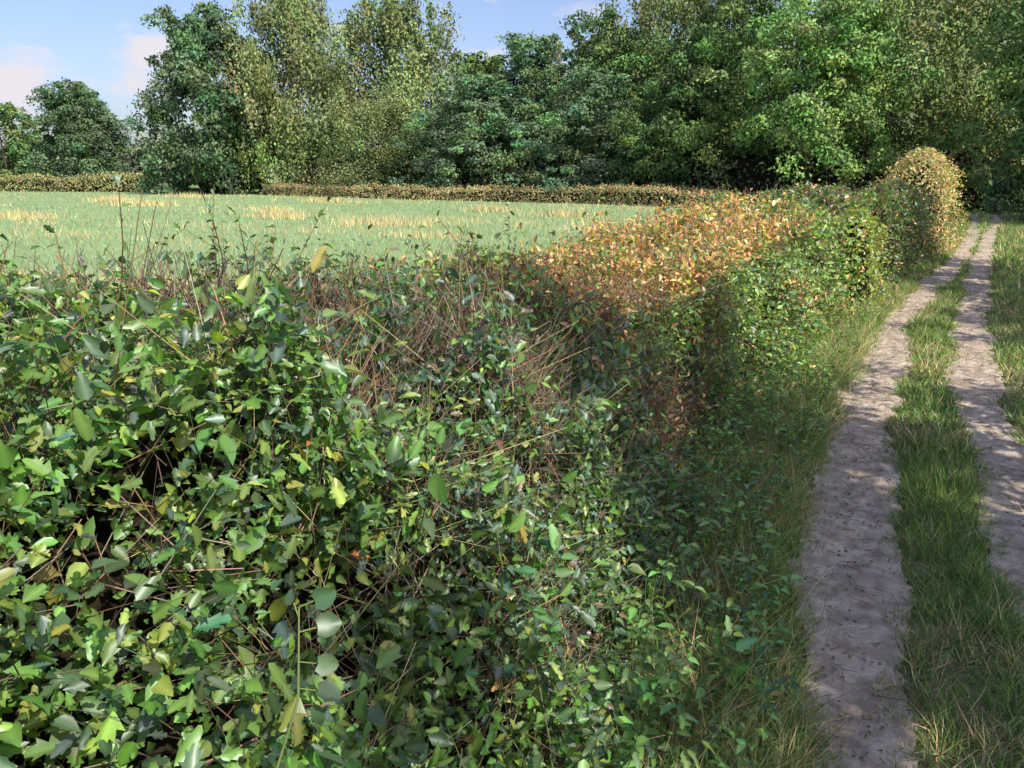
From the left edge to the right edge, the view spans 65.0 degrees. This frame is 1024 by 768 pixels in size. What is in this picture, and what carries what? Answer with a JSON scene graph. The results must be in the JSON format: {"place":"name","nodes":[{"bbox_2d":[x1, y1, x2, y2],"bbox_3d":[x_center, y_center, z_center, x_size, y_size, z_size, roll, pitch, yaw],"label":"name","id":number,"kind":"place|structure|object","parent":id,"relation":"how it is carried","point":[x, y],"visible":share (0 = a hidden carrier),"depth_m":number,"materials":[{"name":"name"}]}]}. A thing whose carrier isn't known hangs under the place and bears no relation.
{"place":"outdoors","nodes":[
{"label":"outdoors","id":0,"kind":"place"},
{"bbox_2d":[0,191,692,324],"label":"field","id":1,"kind":"structure","parent":0,"point":[260,230],"depth_m":27.40,"materials":[{"name":"plant"}]},
{"bbox_2d":[260,182,865,207],"bbox_3d":[-4.080,-14.880,62.316,5.062,1.585,62.762,-13,19,-42],"label":"field hedge","id":2,"kind":"object","parent":1,"relation":"on","point":[627,195],"visible":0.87,"depth_m":57.21,"materials":[{"name":"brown plant"}]},
{"bbox_2d":[0,0,1011,153],"label":"sky","id":3,"kind":"structure","parent":0,"point":[103,45],"materials":[{"name":"blue"}]},
{"bbox_2d":[10,191,1023,767],"bbox_3d":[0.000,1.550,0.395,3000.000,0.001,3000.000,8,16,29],"label":"ground","id":4,"kind":"structure","parent":0,"point":[918,563],"depth_m":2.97,"materials":[{"name":"green plant"}]},
{"bbox_2d":[0,101,71,180],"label":"oak tree","id":5,"kind":"object","parent":4,"relation":"on","point":[17,149],"visible":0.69,"depth_m":131.27,"materials":[{"name":"green plant"}]},
{"bbox_2d":[22,77,140,181],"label":"oak tree","id":6,"kind":"object","parent":4,"relation":"on","point":[76,117],"visible":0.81,"depth_m":113.50,"materials":[{"name":"green plant"}]},
{"bbox_2d":[0,170,193,192],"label":"field hedge","id":7,"kind":"object","parent":4,"relation":"on","point":[74,183],"visible":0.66,"depth_m":105.24,"materials":[{"name":"green plant"}]},
{"bbox_2d":[0,119,353,179],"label":"distant woodland","id":8,"kind":"object","parent":4,"relation":"on","point":[126,160],"visible":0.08,"depth_m":139.48,"materials":[{"name":"green plant"}]},
{"bbox_2d":[120,0,284,193],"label":"oak tree","id":9,"kind":"object","parent":4,"relation":"on","point":[192,64],"visible":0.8,"depth_m":83.70,"materials":[{"name":"green plant"}]},
{"bbox_2d":[214,0,376,194],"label":"birch tree","id":10,"kind":"object","parent":4,"relation":"on","point":[293,22],"visible":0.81,"depth_m":82.55,"materials":[{"name":"green plant"}]},
{"bbox_2d":[275,587,341,767],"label":"bindweed stem","id":11,"kind":"object","parent":4,"relation":"on","point":[328,624],"visible":1,"depth_m":0.93,"materials":[{"name":"green plant"}]},
{"bbox_2d":[295,80,449,197],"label":"birch tree","id":12,"kind":"object","parent":4,"relation":"on","point":[363,118],"visible":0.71,"depth_m":73.49,"materials":[{"name":"green plant"}]},
{"bbox_2d":[294,0,467,180],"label":"birch tree","id":13,"kind":"object","parent":4,"relation":"on","point":[415,75],"visible":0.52,"depth_m":79.81,"materials":[{"name":"green plant"}]},
{"bbox_2d":[389,108,469,188],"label":"oak tree","id":14,"kind":"object","parent":4,"relation":"on","point":[429,127],"visible":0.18,"depth_m":71.55,"materials":[{"name":"green plant"}]},
{"bbox_2d":[401,427,465,736],"bbox_3d":[-0.185,0.630,1.599,0.071,1.189,0.254,-11,18,-37],"label":"nettle plant","id":15,"kind":"object","parent":4,"relation":"on","point":[437,489],"visible":0.96,"depth_m":1.42,"materials":[{"name":"green plant"}]},
{"bbox_2d":[380,72,543,190],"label":"oak tree","id":16,"kind":"object","parent":4,"relation":"on","point":[484,98],"visible":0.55,"depth_m":66.32,"materials":[{"name":"green plant"}]},
{"bbox_2d":[0,165,949,767],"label":"hawthorn hedge","id":17,"kind":"object","parent":4,"relation":"on","point":[196,483],"visible":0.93,"depth_m":1.76,"materials":[{"name":"green plant"}]},
{"bbox_2d":[411,49,539,163],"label":"oak tree","id":18,"kind":"object","parent":4,"relation":"on","point":[471,64],"visible":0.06,"depth_m":89.69,"materials":[{"name":"green plant"}]},
{"bbox_2d":[450,30,586,187],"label":"oak tree","id":19,"kind":"object","parent":4,"relation":"on","point":[522,58],"visible":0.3,"depth_m":67.31,"materials":[{"name":"green plant"}]},
{"bbox_2d":[506,83,553,153],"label":"oak tree","id":20,"kind":"object","parent":4,"relation":"on","point":[533,96],"depth_m":86.48,"materials":[{"name":"green plant"}]},
{"bbox_2d":[502,534,578,767],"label":"nettle plant","id":21,"kind":"object","parent":4,"relation":"on","point":[562,571],"visible":0.94,"depth_m":1.75,"materials":[{"name":"green plant"}]},
{"bbox_2d":[493,64,670,201],"bbox_3d":[5.697,-18.100,58.526,13.015,9.550,15.303,10,17,34],"label":"oak tree","id":22,"kind":"object","parent":4,"relation":"on","point":[589,93],"visible":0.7,"depth_m":57.07,"materials":[{"name":"green plant"}]},
{"bbox_2d":[165,106,1023,195],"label":"woodland undergrowth","id":23,"kind":"object","parent":4,"relation":"on","point":[756,175],"visible":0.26,"depth_m":50.82,"materials":[{"name":"green plant"}]},
{"bbox_2d":[524,1,668,161],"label":"oak tree","id":24,"kind":"object","parent":4,"relation":"on","point":[602,48],"visible":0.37,"depth_m":62.62,"materials":[{"name":"green plant"}]},
{"bbox_2d":[547,0,736,166],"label":"birch tree","id":25,"kind":"object","parent":4,"relation":"on","point":[677,8],"visible":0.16,"depth_m":61.32,"materials":[{"name":"green plant"}]},
{"bbox_2d":[620,45,668,99],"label":"oak tree","id":26,"kind":"object","parent":4,"relation":"on","point":[637,71],"visible":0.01,"depth_m":80.50,"materials":[{"name":"green plant"}]},
{"bbox_2d":[445,285,875,767],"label":"nettle patch","id":27,"kind":"object","parent":4,"relation":"on","point":[642,699],"visible":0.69,"depth_m":2.65,"materials":[{"name":"green plant"}]},
{"bbox_2d":[599,43,769,192],"bbox_3d":[11.273,-17.633,54.805,12.590,10.423,10.708,-11,18,-36],"label":"oak tree","id":28,"kind":"object","parent":4,"relation":"on","point":[664,102],"visible":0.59,"depth_m":52.53,"materials":[{"name":"green plant"}]},
{"bbox_2d":[687,615,756,701],"bbox_3d":[0.644,0.850,2.497,0.216,0.320,0.138,8,16,29],"label":"dock plant","id":29,"kind":"object","parent":4,"relation":"on","point":[747,642],"visible":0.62,"depth_m":2.43,"materials":[{"name":"green plant"}]},
{"bbox_2d":[628,0,831,191],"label":"oak tree","id":30,"kind":"object","parent":4,"relation":"on","point":[748,23],"visible":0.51,"depth_m":50.34,"materials":[{"name":"green plant"}]},
{"bbox_2d":[709,28,832,152],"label":"oak tree","id":31,"kind":"object","parent":4,"relation":"on","point":[766,90],"depth_m":74.23,"materials":[{"name":"green plant"}]},
{"bbox_2d":[681,0,945,188],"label":"oak tree","id":32,"kind":"object","parent":4,"relation":"on","point":[848,38],"visible":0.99,"depth_m":42.83,"materials":[{"name":"green plant"}]},
{"bbox_2d":[768,0,934,153],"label":"oak tree","id":33,"kind":"object","parent":4,"relation":"on","point":[838,93],"visible":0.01,"depth_m":68.77,"materials":[{"name":"green plant"}]},
{"bbox_2d":[820,200,893,312],"bbox_3d":[4.089,-1.449,9.681,0.939,1.505,1.300,8,16,29],"label":"hawthorn bush","id":34,"kind":"object","parent":4,"relation":"on","point":[857,238],"visible":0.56,"depth_m":9.44,"materials":[{"name":"green plant"}]},
{"bbox_2d":[772,0,1023,186],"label":"birch tree","id":35,"kind":"object","parent":4,"relation":"on","point":[957,14],"visible":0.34,"depth_m":46.48,"materials":[{"name":"green plant"}]},
{"bbox_2d":[869,144,970,255],"bbox_3d":[8.939,-3.995,17.692,2.233,2.523,2.603,8,16,29],"label":"hawthorn bush","id":36,"kind":"object","parent":4,"relation":"on","point":[922,171],"visible":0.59,"depth_m":17.19,"materials":[{"name":"yellow plant"}]},
{"bbox_2d":[896,1,1018,151],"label":"oak tree","id":37,"kind":"object","parent":4,"relation":"on","point":[1007,42],"visible":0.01,"depth_m":65.15,"materials":[{"name":"green plant"}]},
{"bbox_2d":[893,0,1023,157],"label":"birch tree","id":38,"kind":"object","parent":4,"relation":"on","point":[1007,37],"visible":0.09,"depth_m":52.43,"materials":[{"name":"green plant"}]},
{"bbox_2d":[929,0,1023,213],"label":"oak tree","id":39,"kind":"object","parent":4,"relation":"on","point":[1012,86],"visible":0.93,"depth_m":37.02,"materials":[{"name":"green plant"}]},
{"bbox_2d":[945,170,1023,211],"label":"roadside scrub","id":40,"kind":"object","parent":4,"relation":"on","point":[972,198],"visible":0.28,"depth_m":41.14,"materials":[{"name":"green plant"}]},
{"bbox_2d":[1010,189,1023,221],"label":"roadside scrub","id":41,"kind":"object","parent":4,"relation":"on","point":[1021,217],"visible":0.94,"depth_m":32.40,"materials":[{"name":"green plant"}]},
{"bbox_2d":[787,214,1023,767],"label":"dirt track","id":42,"kind":"structure","parent":0,"point":[888,582],"depth_m":3.75,"materials":[{"name":"brown soil"}]},
{"bbox_2d":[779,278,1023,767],"bbox_3d":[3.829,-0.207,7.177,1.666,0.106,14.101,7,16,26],"label":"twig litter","id":43,"kind":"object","parent":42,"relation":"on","point":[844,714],"visible":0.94,"depth_m":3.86,"materials":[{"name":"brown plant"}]}
]}

